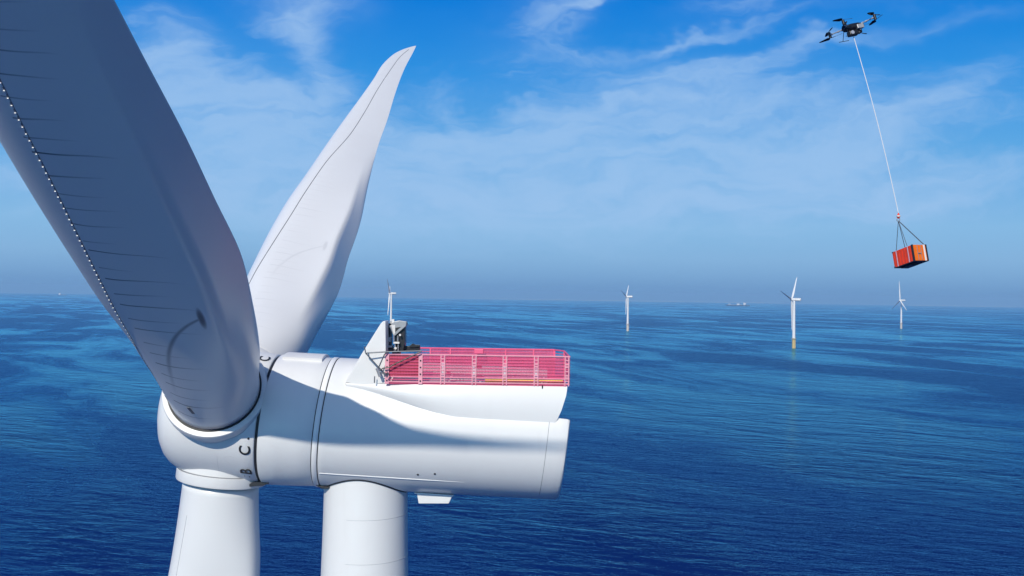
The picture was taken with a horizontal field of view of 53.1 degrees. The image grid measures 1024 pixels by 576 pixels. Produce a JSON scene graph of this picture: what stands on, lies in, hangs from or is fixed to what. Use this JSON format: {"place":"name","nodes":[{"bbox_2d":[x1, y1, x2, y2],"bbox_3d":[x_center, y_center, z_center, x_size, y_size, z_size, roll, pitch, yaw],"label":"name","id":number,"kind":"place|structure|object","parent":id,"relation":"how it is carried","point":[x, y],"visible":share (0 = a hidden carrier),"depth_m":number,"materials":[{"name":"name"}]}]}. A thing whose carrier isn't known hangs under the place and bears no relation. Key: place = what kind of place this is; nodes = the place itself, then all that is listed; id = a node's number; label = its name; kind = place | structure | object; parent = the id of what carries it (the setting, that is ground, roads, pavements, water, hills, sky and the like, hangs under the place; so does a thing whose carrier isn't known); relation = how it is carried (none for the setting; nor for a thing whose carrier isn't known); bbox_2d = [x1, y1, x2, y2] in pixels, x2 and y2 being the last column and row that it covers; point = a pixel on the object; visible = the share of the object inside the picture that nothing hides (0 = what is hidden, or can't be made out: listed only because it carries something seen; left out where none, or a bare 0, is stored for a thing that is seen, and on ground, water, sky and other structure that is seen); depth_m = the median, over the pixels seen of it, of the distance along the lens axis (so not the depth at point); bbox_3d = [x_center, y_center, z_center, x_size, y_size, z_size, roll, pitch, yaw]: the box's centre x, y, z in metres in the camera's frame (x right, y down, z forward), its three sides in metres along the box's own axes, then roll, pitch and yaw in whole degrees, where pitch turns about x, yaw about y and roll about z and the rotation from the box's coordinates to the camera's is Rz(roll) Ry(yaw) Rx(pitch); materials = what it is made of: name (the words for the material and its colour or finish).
{"place":"outdoors","nodes":[
{"label":"outdoors","id":0,"kind":"place"},
{"bbox_2d":[0,293,1023,575],"bbox_3d":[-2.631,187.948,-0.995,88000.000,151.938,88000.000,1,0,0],"label":"sea","id":1,"kind":"structure","parent":0,"point":[712,439],"depth_m":752.46,"materials":[{"name":"liquid"}]},
{"bbox_2d":[0,0,569,575],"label":"wind turbine","id":2,"kind":"object","parent":1,"relation":"in","point":[256,396],"visible":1,"depth_m":55.60,"materials":[{"name":"paint"}]},
{"bbox_2d":[388,319,419,353],"bbox_3d":[-6.246,3.646,57.761,2.081,3.766,1.240,1,0,0],"label":"service crane","id":3,"kind":"object","parent":2,"relation":"attached to","point":[397,329],"visible":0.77,"depth_m":57.48,"materials":[{"name":"grey metal"}]},
{"bbox_2d":[450,378,471,380],"bbox_3d":[-2.767,5.006,55.974,1.319,0.199,0.193,1,0,0],"label":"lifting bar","id":4,"kind":"object","parent":2,"relation":"on","point":[451,379],"visible":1,"depth_m":55.94,"materials":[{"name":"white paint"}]},
{"bbox_2d":[485,379,562,382],"bbox_3d":[0.642,5.064,55.994,4.251,0.246,0.203,1,0,0],"label":"pipe","id":5,"kind":"object","parent":2,"relation":"on","point":[514,380],"visible":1,"depth_m":55.91,"materials":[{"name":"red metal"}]},
{"bbox_2d":[387,279,395,322],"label":"wind turbine","id":6,"kind":"object","parent":1,"relation":"in","point":[389,299],"visible":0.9,"depth_m":3156.74,"materials":[{"name":"white metal"}]},
{"bbox_2d":[621,286,632,330],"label":"wind turbine","id":7,"kind":"object","parent":1,"relation":"in","point":[627,305],"visible":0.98,"depth_m":3202.27,"materials":[{"name":"white metal"}]},
{"bbox_2d":[726,302,749,305],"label":"cargo ship","id":8,"kind":"object","parent":1,"relation":"on","point":[744,304],"visible":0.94,"depth_m":13786.24},
{"bbox_2d":[781,278,800,347],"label":"wind turbine","id":9,"kind":"object","parent":1,"relation":"in","point":[792,300],"visible":0.99,"depth_m":2258.77,"materials":[{"name":"white metal"}]},
{"bbox_2d":[891,283,905,328],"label":"wind turbine","id":10,"kind":"object","parent":1,"relation":"in","point":[901,307],"visible":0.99,"depth_m":3887.66,"materials":[{"name":"white metal"}]},
{"bbox_2d":[0,0,1023,306],"label":"sky","id":11,"kind":"structure","parent":0,"point":[663,150],"materials":[{"name":"blue"}]},
{"bbox_2d":[511,299,790,303],"bbox_3d":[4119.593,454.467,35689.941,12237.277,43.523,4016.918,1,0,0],"label":"coast","id":12,"kind":"structure","parent":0,"point":[621,300],"depth_m":35086.23},
{"bbox_2d":[819,12,882,42],"bbox_3d":[19.979,-15.136,60.047,3.369,0.940,3.092,-12,-9,-12],"label":"cargo drone","id":13,"kind":"object","parent":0,"point":[853,29],"visible":1,"depth_m":59.81,"materials":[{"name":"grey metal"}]},
{"bbox_2d":[853,36,900,220],"bbox_3d":[21.392,-9.334,60.052,2.902,10.851,0.241,1,0,0],"label":"rope","id":14,"kind":"object","parent":13,"relation":"hanging from","point":[898,215],"visible":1,"depth_m":60.03,"materials":[{"name":"white fabric"}]},
{"bbox_2d":[892,221,928,268],"bbox_3d":[23.257,-2.550,59.952,1.197,2.807,1.954,1,0,-19],"label":"crate","id":15,"kind":"object","parent":14,"relation":"hanging from","point":[911,255],"visible":1,"depth_m":59.54,"materials":[{"name":"red paint"}]},
{"bbox_2d":[909,305,1000,306],"bbox_3d":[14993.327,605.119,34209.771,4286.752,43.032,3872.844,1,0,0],"label":"coast","id":16,"kind":"structure","parent":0,"point":[945,305],"depth_m":33571.41}
]}

